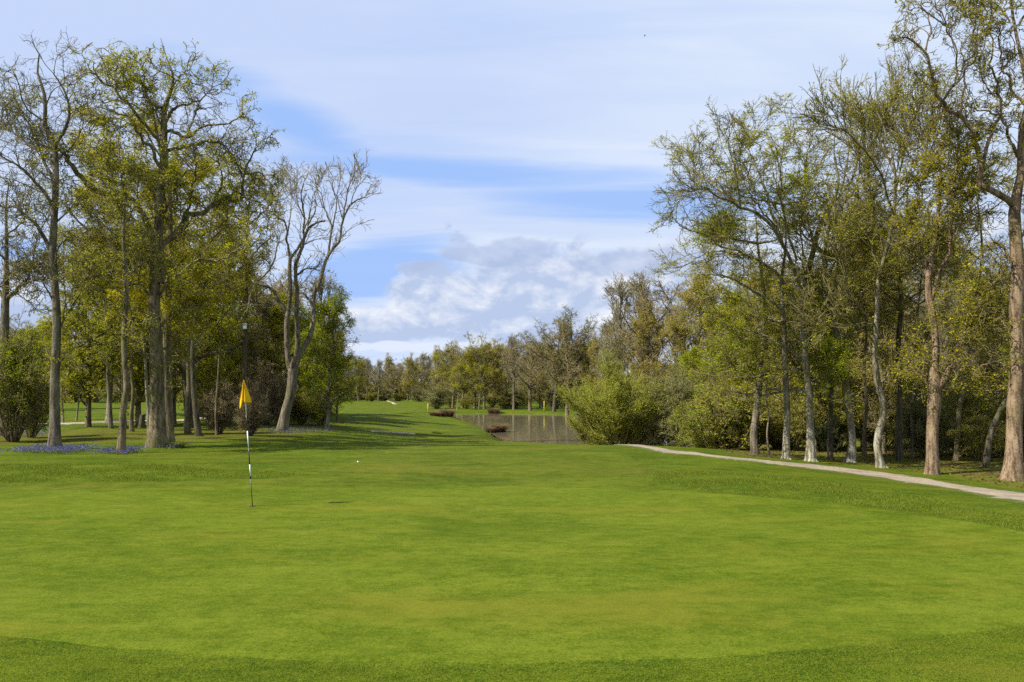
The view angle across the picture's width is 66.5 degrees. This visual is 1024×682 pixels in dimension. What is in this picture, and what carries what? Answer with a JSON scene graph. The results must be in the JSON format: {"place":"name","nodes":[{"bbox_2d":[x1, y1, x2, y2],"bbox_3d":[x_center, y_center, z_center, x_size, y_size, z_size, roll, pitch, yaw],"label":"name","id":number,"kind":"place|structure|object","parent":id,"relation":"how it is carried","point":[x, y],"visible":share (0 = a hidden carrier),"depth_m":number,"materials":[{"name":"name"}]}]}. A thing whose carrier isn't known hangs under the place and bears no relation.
{"place":"outdoors","nodes":[
{"label":"outdoors","id":0,"kind":"place"},
{"bbox_2d":[0,394,1023,681],"bbox_3d":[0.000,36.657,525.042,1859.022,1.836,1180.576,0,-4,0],"label":"ground","id":1,"kind":"structure","parent":0,"point":[302,452],"depth_m":15.54,"materials":[{"name":"green plant"}]},
{"bbox_2d":[0,321,62,441],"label":"bush","id":2,"kind":"object","parent":1,"relation":"on","point":[18,381],"visible":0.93,"depth_m":31.15,"materials":[{"name":"green plant"}]},
{"bbox_2d":[0,179,73,435],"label":"bare oak tree","id":3,"kind":"object","parent":1,"relation":"on","point":[5,287],"visible":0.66,"depth_m":35.00,"materials":[{"name":"brown plant"}]},
{"bbox_2d":[23,367,66,437],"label":"bush","id":4,"kind":"object","parent":1,"relation":"on","point":[30,432],"visible":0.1,"depth_m":33.81,"materials":[{"name":"green plant"}]},
{"bbox_2d":[0,443,112,452],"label":"bluebells","id":5,"kind":"object","parent":1,"relation":"on","point":[54,448],"visible":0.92,"depth_m":25.09,"materials":[{"name":"blue plant"}]},
{"bbox_2d":[0,31,135,448],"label":"bare ash tree","id":6,"kind":"object","parent":1,"relation":"on","point":[54,434],"visible":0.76,"depth_m":26.40,"materials":[{"name":"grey plant"}]},
{"bbox_2d":[36,221,139,426],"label":"hornbeam tree","id":7,"kind":"object","parent":1,"relation":"on","point":[90,385],"visible":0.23,"depth_m":45.39,"materials":[{"name":"green plant"}]},
{"bbox_2d":[26,177,152,428],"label":"hornbeam tree","id":8,"kind":"object","parent":1,"relation":"on","point":[61,238],"visible":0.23,"depth_m":41.81,"materials":[{"name":"green plant"}]},
{"bbox_2d":[45,117,186,453],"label":"slender oak tree","id":9,"kind":"object","parent":1,"relation":"on","point":[91,264],"visible":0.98,"depth_m":24.80,"materials":[{"name":"green plant"}]},
{"bbox_2d":[72,181,167,428],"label":"hornbeam tree","id":10,"kind":"object","parent":1,"relation":"on","point":[95,300],"visible":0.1,"depth_m":42.76,"materials":[{"name":"green plant"}]},
{"bbox_2d":[76,194,185,431],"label":"oak tree","id":11,"kind":"object","parent":1,"relation":"on","point":[131,414],"visible":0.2,"depth_m":40.23,"materials":[{"name":"green plant"}]},
{"bbox_2d":[93,230,180,426],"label":"hornbeam tree","id":12,"kind":"object","parent":1,"relation":"on","point":[139,378],"visible":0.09,"depth_m":45.94,"materials":[{"name":"green plant"}]},
{"bbox_2d":[66,135,214,431],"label":"hornbeam tree","id":13,"kind":"object","parent":1,"relation":"on","point":[145,363],"visible":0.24,"depth_m":32.98,"materials":[{"name":"green plant"}]},
{"bbox_2d":[61,79,233,442],"bbox_3d":[-14.323,-3.132,30.176,7.302,14.353,4.563,0,-4,0],"label":"maple tree","id":14,"kind":"object","parent":1,"relation":"on","point":[167,300],"visible":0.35,"depth_m":30.18,"materials":[{"name":"green plant"}]},
{"bbox_2d":[17,38,294,447],"bbox_3d":[-12.324,-3.650,28.134,9.150,15.185,4.919,0,-4,0],"label":"oak tree","id":15,"kind":"object","parent":1,"relation":"on","point":[156,437],"visible":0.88,"depth_m":27.56,"materials":[{"name":"green plant"}]},
{"bbox_2d":[0,462,311,482],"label":"grass","id":16,"kind":"structure","parent":1,"relation":"on","point":[63,469],"depth_m":17.63,"materials":[{"name":"green plant"}]},
{"bbox_2d":[130,221,206,423],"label":"tree","id":17,"kind":"object","parent":1,"relation":"on","point":[174,374],"visible":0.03,"depth_m":49.77,"materials":[{"name":"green plant"}]},
{"bbox_2d":[70,169,285,427],"bbox_3d":[-19.291,-2.534,43.457,10.412,15.094,10.130,-2,-4,24],"label":"oak tree","id":18,"kind":"object","parent":1,"relation":"on","point":[231,350],"visible":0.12,"depth_m":43.65,"materials":[{"name":"green plant"}]},
{"bbox_2d":[142,125,266,433],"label":"oak tree","id":19,"kind":"object","parent":1,"relation":"on","point":[187,426],"visible":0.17,"depth_m":38.21,"materials":[{"name":"green plant"}]},
{"bbox_2d":[172,300,237,425],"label":"hornbeam tree","id":20,"kind":"object","parent":1,"relation":"on","point":[207,383],"visible":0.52,"depth_m":46.72,"materials":[{"name":"green plant"}]},
{"bbox_2d":[152,130,261,436],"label":"oak tree","id":21,"kind":"object","parent":1,"relation":"on","point":[196,419],"visible":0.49,"depth_m":35.55,"materials":[{"name":"green plant"}]},
{"bbox_2d":[198,377,240,433],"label":"bush","id":22,"kind":"object","parent":1,"relation":"on","point":[224,404],"visible":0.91,"depth_m":37.54,"materials":[{"name":"brown plant"}]},
{"bbox_2d":[180,225,284,414],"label":"hornbeam tree","id":23,"kind":"object","parent":1,"relation":"on","point":[234,339],"visible":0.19,"depth_m":54.07,"materials":[{"name":"green plant"}]},
{"bbox_2d":[179,174,291,434],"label":"sapling tree","id":24,"kind":"object","parent":1,"relation":"on","point":[262,255],"visible":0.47,"depth_m":36.71,"materials":[{"name":"green plant"}]},
{"bbox_2d":[199,128,300,428],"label":"bare tree","id":25,"kind":"object","parent":1,"relation":"on","point":[245,345],"visible":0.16,"depth_m":43.52,"materials":[{"name":"green plant"}]},
{"bbox_2d":[230,376,272,435],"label":"bush","id":26,"kind":"object","parent":1,"relation":"on","point":[254,409],"visible":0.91,"depth_m":35.64,"materials":[{"name":"brown plant"}]},
{"bbox_2d":[224,317,280,407],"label":"oak tree","id":27,"kind":"object","parent":1,"relation":"on","point":[253,344],"visible":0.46,"depth_m":52.09,"materials":[{"name":"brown plant"}]},
{"bbox_2d":[230,357,298,424],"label":"bush","id":28,"kind":"object","parent":1,"relation":"on","point":[274,397],"visible":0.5,"depth_m":46.48,"materials":[{"name":"brown plant"}]},
{"bbox_2d":[231,322,301,421],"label":"maple tree","id":29,"kind":"object","parent":1,"relation":"on","point":[273,352],"visible":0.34,"depth_m":53.71,"materials":[{"name":"green plant"}]},
{"bbox_2d":[228,271,317,380],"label":"oak tree","id":30,"kind":"object","parent":1,"relation":"on","point":[267,304],"visible":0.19,"depth_m":58.05,"materials":[{"name":"green plant"}]},
{"bbox_2d":[258,289,301,419],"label":"hornbeam tree","id":31,"kind":"object","parent":1,"relation":"on","point":[278,312],"visible":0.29,"depth_m":57.93,"materials":[{"name":"green plant"}]},
{"bbox_2d":[280,302,325,419],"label":"hornbeam tree","id":32,"kind":"object","parent":1,"relation":"on","point":[301,320],"visible":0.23,"depth_m":55.96,"materials":[{"name":"green plant"}]},
{"bbox_2d":[277,321,333,421],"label":"hornbeam tree","id":33,"kind":"object","parent":1,"relation":"on","point":[304,368],"visible":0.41,"depth_m":51.84,"materials":[{"name":"green plant"}]},
{"bbox_2d":[290,387,322,423],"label":"hazel bush","id":34,"kind":"object","parent":1,"relation":"on","point":[298,413],"visible":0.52,"depth_m":48.54,"materials":[{"name":"green plant"}]},
{"bbox_2d":[232,149,381,430],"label":"dead tree","id":35,"kind":"object","parent":1,"relation":"on","point":[292,366],"visible":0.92,"depth_m":41.52,"materials":[{"name":"grey plant"}]},
{"bbox_2d":[298,387,342,425],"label":"hazel bush","id":36,"kind":"object","parent":1,"relation":"on","point":[314,415],"visible":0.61,"depth_m":47.52,"materials":[{"name":"green plant"}]},
{"bbox_2d":[289,282,360,427],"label":"hornbeam tree","id":37,"kind":"object","parent":1,"relation":"on","point":[333,325],"visible":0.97,"depth_m":45.86,"materials":[{"name":"green plant"}]},
{"bbox_2d":[300,268,349,418],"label":"ash tree","id":38,"kind":"object","parent":1,"relation":"on","point":[320,292],"visible":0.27,"depth_m":59.96,"materials":[{"name":"green plant"}]},
{"bbox_2d":[317,336,356,420],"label":"hornbeam tree","id":39,"kind":"object","parent":1,"relation":"on","point":[342,389],"visible":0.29,"depth_m":55.85,"materials":[{"name":"green plant"}]},
{"bbox_2d":[0,401,700,492],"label":"fairway","id":40,"kind":"structure","parent":1,"relation":"on","point":[447,456],"depth_m":20.21,"materials":[{"name":"green plant"}]},
{"bbox_2d":[400,352,419,401],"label":"oak tree","id":41,"kind":"object","parent":1,"relation":"on","point":[410,362],"visible":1,"depth_m":175.05,"materials":[{"name":"green plant"}]},
{"bbox_2d":[419,384,452,408],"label":"willow bush","id":42,"kind":"object","parent":1,"relation":"on","point":[435,399],"visible":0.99,"depth_m":121.02,"materials":[{"name":"green plant"}]},
{"bbox_2d":[427,342,470,407],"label":"maple tree","id":43,"kind":"object","parent":1,"relation":"on","point":[444,370],"visible":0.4,"depth_m":128.06,"materials":[{"name":"green plant"}]},
{"bbox_2d":[448,331,499,407],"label":"maple tree","id":44,"kind":"object","parent":1,"relation":"on","point":[472,357],"visible":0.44,"depth_m":123.12,"materials":[{"name":"green plant"}]},
{"bbox_2d":[453,332,508,408],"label":"maple tree","id":45,"kind":"object","parent":1,"relation":"on","point":[478,354],"visible":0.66,"depth_m":121.64,"materials":[{"name":"green plant"}]},
{"bbox_2d":[484,338,509,407],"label":"oak tree","id":46,"kind":"object","parent":1,"relation":"on","point":[494,360],"visible":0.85,"depth_m":121.70,"materials":[{"name":"green plant"}]},
{"bbox_2d":[0,486,1023,663],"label":"putting green","id":47,"kind":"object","parent":1,"relation":"on","point":[492,575],"visible":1,"depth_m":8.35,"materials":[{"name":"green plant"}]},
{"bbox_2d":[0,625,1023,681],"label":"grass","id":48,"kind":"structure","parent":1,"relation":"on","point":[547,680],"depth_m":5.46,"materials":[{"name":"green plant"}]},
{"bbox_2d":[500,333,525,409],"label":"ash tree","id":49,"kind":"object","parent":1,"relation":"on","point":[512,351],"visible":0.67,"depth_m":117.57,"materials":[{"name":"green plant"}]},
{"bbox_2d":[498,382,533,408],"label":"willow bush","id":50,"kind":"object","parent":1,"relation":"on","point":[519,401],"visible":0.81,"depth_m":119.99,"materials":[{"name":"green plant"}]},
{"bbox_2d":[497,332,551,410],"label":"oak tree","id":51,"kind":"object","parent":1,"relation":"on","point":[529,365],"visible":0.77,"depth_m":112.10,"materials":[{"name":"green plant"}]},
{"bbox_2d":[520,306,592,411],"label":"oak tree","id":52,"kind":"object","parent":1,"relation":"on","point":[551,346],"visible":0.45,"depth_m":107.96,"materials":[{"name":"brown plant"}]},
{"bbox_2d":[522,319,598,414],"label":"oak tree","id":53,"kind":"object","parent":1,"relation":"on","point":[571,346],"visible":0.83,"depth_m":104.11,"materials":[{"name":"brown plant"}]},
{"bbox_2d":[537,304,601,412],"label":"oak tree","id":54,"kind":"object","parent":1,"relation":"on","point":[571,334],"visible":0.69,"depth_m":104.81,"materials":[{"name":"brown plant"}]},
{"bbox_2d":[577,331,611,398],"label":"oak tree","id":55,"kind":"object","parent":1,"relation":"on","point":[592,348],"visible":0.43,"depth_m":95.97,"materials":[{"name":"brown plant"}]},
{"bbox_2d":[563,397,626,444],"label":"willow bush","id":56,"kind":"object","parent":1,"relation":"on","point":[583,436],"visible":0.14,"depth_m":42.53,"materials":[{"name":"green plant"}]},
{"bbox_2d":[552,347,672,445],"bbox_3d":[5.400,3.307,41.110,6.371,6.005,5.145,2,-4,-24],"label":"willow bush","id":57,"kind":"object","parent":1,"relation":"on","point":[612,405],"visible":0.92,"depth_m":40.37,"materials":[{"name":"green plant"}]},
{"bbox_2d":[594,271,636,372],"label":"ash tree","id":58,"kind":"object","parent":1,"relation":"on","point":[620,289],"visible":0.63,"depth_m":84.37,"materials":[{"name":"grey plant"}]},
{"bbox_2d":[596,336,650,393],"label":"oak tree","id":59,"kind":"object","parent":1,"relation":"on","point":[623,355],"visible":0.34,"depth_m":80.15,"materials":[{"name":"green plant"}]},
{"bbox_2d":[619,298,667,399],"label":"oak tree","id":60,"kind":"object","parent":1,"relation":"on","point":[642,327],"visible":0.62,"depth_m":73.52,"materials":[{"name":"green plant"}]},
{"bbox_2d":[600,271,703,415],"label":"oak tree","id":61,"kind":"object","parent":1,"relation":"on","point":[640,306],"visible":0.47,"depth_m":77.88,"materials":[{"name":"brown plant"}]},
{"bbox_2d":[624,361,716,446],"bbox_3d":[8.542,3.653,40.734,5.061,5.456,5.006,-2,-4,30],"label":"willow bush","id":62,"kind":"object","parent":1,"relation":"on","point":[667,429],"visible":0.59,"depth_m":40.15,"materials":[{"name":"green plant"}]},
{"bbox_2d":[652,303,693,401],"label":"oak tree","id":63,"kind":"object","parent":1,"relation":"on","point":[675,329],"visible":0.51,"depth_m":67.65,"materials":[{"name":"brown plant"}]},
{"bbox_2d":[626,263,726,377],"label":"oak tree","id":64,"kind":"object","parent":1,"relation":"on","point":[662,309],"visible":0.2,"depth_m":75.68,"materials":[{"name":"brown plant"}]},
{"bbox_2d":[676,343,708,410],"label":"hornbeam tree","id":65,"kind":"object","parent":1,"relation":"on","point":[688,362],"visible":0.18,"depth_m":46.45,"materials":[{"name":"green plant"}]},
{"bbox_2d":[668,259,723,400],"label":"oak tree","id":66,"kind":"object","parent":1,"relation":"on","point":[688,296],"visible":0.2,"depth_m":69.79,"materials":[{"name":"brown plant"}]},
{"bbox_2d":[684,323,739,401],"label":"hornbeam tree","id":67,"kind":"object","parent":1,"relation":"on","point":[715,352],"visible":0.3,"depth_m":42.76,"materials":[{"name":"green plant"}]},
{"bbox_2d":[665,398,761,449],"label":"bush","id":68,"kind":"object","parent":1,"relation":"on","point":[699,443],"visible":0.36,"depth_m":33.32,"materials":[{"name":"green plant"}]},
{"bbox_2d":[665,370,775,450],"bbox_3d":[8.809,3.067,33.428,5.014,4.118,4.343,-2,-4,26],"label":"hazel bush","id":69,"kind":"object","parent":1,"relation":"on","point":[717,424],"visible":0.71,"depth_m":32.70,"materials":[{"name":"green plant"}]},
{"bbox_2d":[696,283,764,400],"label":"hornbeam tree","id":70,"kind":"object","parent":1,"relation":"on","point":[725,315],"visible":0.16,"depth_m":48.82,"materials":[{"name":"green plant"}]},
{"bbox_2d":[679,282,811,457],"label":"sapling tree","id":71,"kind":"object","parent":1,"relation":"on","point":[731,331],"visible":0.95,"depth_m":26.29,"materials":[{"name":"green plant"}]},
{"bbox_2d":[700,368,796,450],"bbox_3d":[10.738,3.194,35.349,4.318,4.095,4.985,-1,-4,9],"label":"hazel bush","id":72,"kind":"object","parent":1,"relation":"on","point":[749,397],"visible":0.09,"depth_m":35.28,"materials":[{"name":"green plant"}]},
{"bbox_2d":[678,164,841,454],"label":"hornbeam tree","id":73,"kind":"object","parent":1,"relation":"on","point":[754,448],"visible":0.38,"depth_m":27.89,"materials":[{"name":"green plant"}]},
{"bbox_2d":[739,249,810,392],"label":"oak tree","id":74,"kind":"object","parent":1,"relation":"on","point":[755,284],"visible":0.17,"depth_m":49.94,"materials":[{"name":"green plant"}]},
{"bbox_2d":[645,88,911,461],"bbox_3d":[8.941,-2.456,26.208,10.605,13.154,4.956,1,-4,-13],"label":"hornbeam tree","id":75,"kind":"object","parent":1,"relation":"on","point":[810,452],"visible":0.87,"depth_m":25.50,"materials":[{"name":"green plant"}]},
{"bbox_2d":[746,260,816,440],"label":"oak tree","id":76,"kind":"object","parent":1,"relation":"on","point":[773,290],"visible":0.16,"depth_m":44.64,"materials":[{"name":"green plant"}]},
{"bbox_2d":[706,157,863,459],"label":"hornbeam tree","id":77,"kind":"object","parent":1,"relation":"on","point":[830,349],"visible":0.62,"depth_m":26.31,"materials":[{"name":"green plant"}]},
{"bbox_2d":[748,379,845,450],"bbox_3d":[11.925,3.187,33.621,3.916,3.217,3.392,2,-4,-25],"label":"hazel bush","id":78,"kind":"object","parent":1,"relation":"on","point":[798,431],"visible":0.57,"depth_m":33.42,"materials":[{"name":"green plant"}]},
{"bbox_2d":[814,417,845,451],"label":"holly bush","id":79,"kind":"object","parent":1,"relation":"on","point":[824,429],"visible":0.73,"depth_m":32.66,"materials":[{"name":"green plant"}]},
{"bbox_2d":[747,175,916,459],"bbox_3d":[11.478,-0.926,28.314,6.149,10.564,3.854,0,-4,0],"label":"hornbeam tree","id":80,"kind":"object","parent":1,"relation":"on","point":[830,456],"visible":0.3,"depth_m":27.79,"materials":[{"name":"green plant"}]},
{"bbox_2d":[641,469,1023,533],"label":"grass","id":81,"kind":"structure","parent":1,"relation":"on","point":[813,488],"depth_m":14.89,"materials":[{"name":"green plant"}]},
{"bbox_2d":[755,121,913,462],"bbox_3d":[11.154,-1.720,26.560,6.190,11.985,5.309,0,-4,0],"label":"hornbeam tree","id":82,"kind":"object","parent":1,"relation":"on","point":[799,208],"visible":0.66,"depth_m":26.20,"materials":[{"name":"green plant"}]},
{"bbox_2d":[797,377,879,450],"bbox_3d":[14.685,3.245,34.849,4.117,3.382,3.566,1,-4,-19],"label":"hazel bush","id":83,"kind":"object","parent":1,"relation":"on","point":[844,429],"visible":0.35,"depth_m":34.22,"materials":[{"name":"green plant"}]},
{"bbox_2d":[808,255,888,447],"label":"hornbeam tree","id":84,"kind":"object","parent":1,"relation":"on","point":[852,387],"visible":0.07,"depth_m":36.88,"materials":[{"name":"green plant"}]},
{"bbox_2d":[811,220,915,447],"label":"oak tree","id":85,"kind":"object","parent":1,"relation":"on","point":[863,341],"visible":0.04,"depth_m":37.30,"materials":[{"name":"green plant"}]},
{"bbox_2d":[719,448,1023,488],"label":"leaf litter","id":86,"kind":"object","parent":1,"relation":"on","point":[889,460],"visible":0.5,"depth_m":27.08,"materials":[{"name":"brown plant"}]},
{"bbox_2d":[793,191,950,456],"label":"hornbeam tree","id":87,"kind":"object","parent":1,"relation":"on","point":[864,444],"visible":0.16,"depth_m":29.47,"materials":[{"name":"green plant"}]},
{"bbox_2d":[774,36,972,467],"bbox_3d":[11.528,-3.026,24.270,7.706,14.248,4.790,3,-5,-43],"label":"hornbeam tree","id":88,"kind":"object","parent":1,"relation":"on","point":[877,123],"visible":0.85,"depth_m":24.32,"materials":[{"name":"green plant"}]},
{"bbox_2d":[847,275,926,452],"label":"oak tree","id":89,"kind":"object","parent":1,"relation":"on","point":[877,414],"visible":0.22,"depth_m":32.61,"materials":[{"name":"green plant"}]},
{"bbox_2d":[815,174,985,460],"bbox_3d":[14.192,-0.711,28.096,6.835,10.145,4.102,0,-4,0],"label":"hornbeam tree","id":90,"kind":"object","parent":1,"relation":"on","point":[899,455],"visible":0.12,"depth_m":27.78,"materials":[{"name":"green plant"}]},
{"bbox_2d":[854,267,986,402],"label":"oak tree","id":91,"kind":"object","parent":1,"relation":"on","point":[914,305],"visible":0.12,"depth_m":34.93,"materials":[{"name":"green plant"}]},
{"bbox_2d":[845,191,1002,457],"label":"hornbeam tree","id":92,"kind":"object","parent":1,"relation":"on","point":[911,453],"visible":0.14,"depth_m":28.48,"materials":[{"name":"green plant"}]},
{"bbox_2d":[887,389,961,457],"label":"willow bush","id":93,"kind":"object","parent":1,"relation":"on","point":[919,442],"visible":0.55,"depth_m":28.52,"materials":[{"name":"green plant"}]},
{"bbox_2d":[858,363,999,455],"bbox_3d":[16.279,2.658,30.143,4.493,3.691,3.892,2,-4,-24],"label":"hazel bush","id":94,"kind":"object","parent":1,"relation":"on","point":[963,416],"visible":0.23,"depth_m":29.57,"materials":[{"name":"green plant"}]},
{"bbox_2d":[855,79,1023,474],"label":"forked oak tree","id":95,"kind":"object","parent":1,"relation":"on","point":[934,384],"visible":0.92,"depth_m":22.66,"materials":[{"name":"green plant"}]},
{"bbox_2d":[907,278,977,451],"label":"ash tree","id":96,"kind":"object","parent":1,"relation":"on","point":[950,304],"visible":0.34,"depth_m":32.89,"materials":[{"name":"green plant"}]},
{"bbox_2d":[877,0,1023,480],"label":"oak tree","id":97,"kind":"object","parent":1,"relation":"on","point":[1012,468],"visible":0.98,"depth_m":21.48,"materials":[{"name":"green plant"}]},
{"bbox_2d":[889,106,1023,460],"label":"hornbeam tree","id":98,"kind":"object","parent":1,"relation":"on","point":[956,457],"visible":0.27,"depth_m":27.08,"materials":[{"name":"green plant"}]},
{"bbox_2d":[919,314,1008,407],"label":"oak tree","id":99,"kind":"object","parent":1,"relation":"on","point":[981,350],"visible":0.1,"depth_m":35.18,"materials":[{"name":"green plant"}]},
{"bbox_2d":[929,281,1009,467],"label":"leaning tree","id":100,"kind":"object","parent":1,"relation":"on","point":[988,442],"visible":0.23,"depth_m":24.65,"materials":[{"name":"green plant"}]},
{"bbox_2d":[940,371,1005,453],"bbox_3d":[18.001,2.843,31.183,3.475,3.484,3.513,3,-5,-41],"label":"willow bush","id":101,"kind":"object","parent":1,"relation":"on","point":[963,404],"visible":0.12,"depth_m":30.75,"materials":[{"name":"green plant"}]},
{"bbox_2d":[945,406,1005,460],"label":"hazel bush","id":102,"kind":"object","parent":1,"relation":"on","point":[972,439],"visible":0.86,"depth_m":26.69,"materials":[{"name":"green plant"}]},
{"bbox_2d":[0,0,1023,392],"label":"sky","id":103,"kind":"structure","parent":0,"point":[507,142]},
{"bbox_2d":[453,413,701,447],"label":"water","id":104,"kind":"structure","parent":0,"point":[546,428],"depth_m":68.65,"materials":[{"name":"grey liquid"}]},
{"bbox_2d":[614,444,1023,503],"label":"path","id":105,"kind":"structure","parent":0,"point":[1011,496],"depth_m":21.29,"materials":[{"name":"grey concrete"}]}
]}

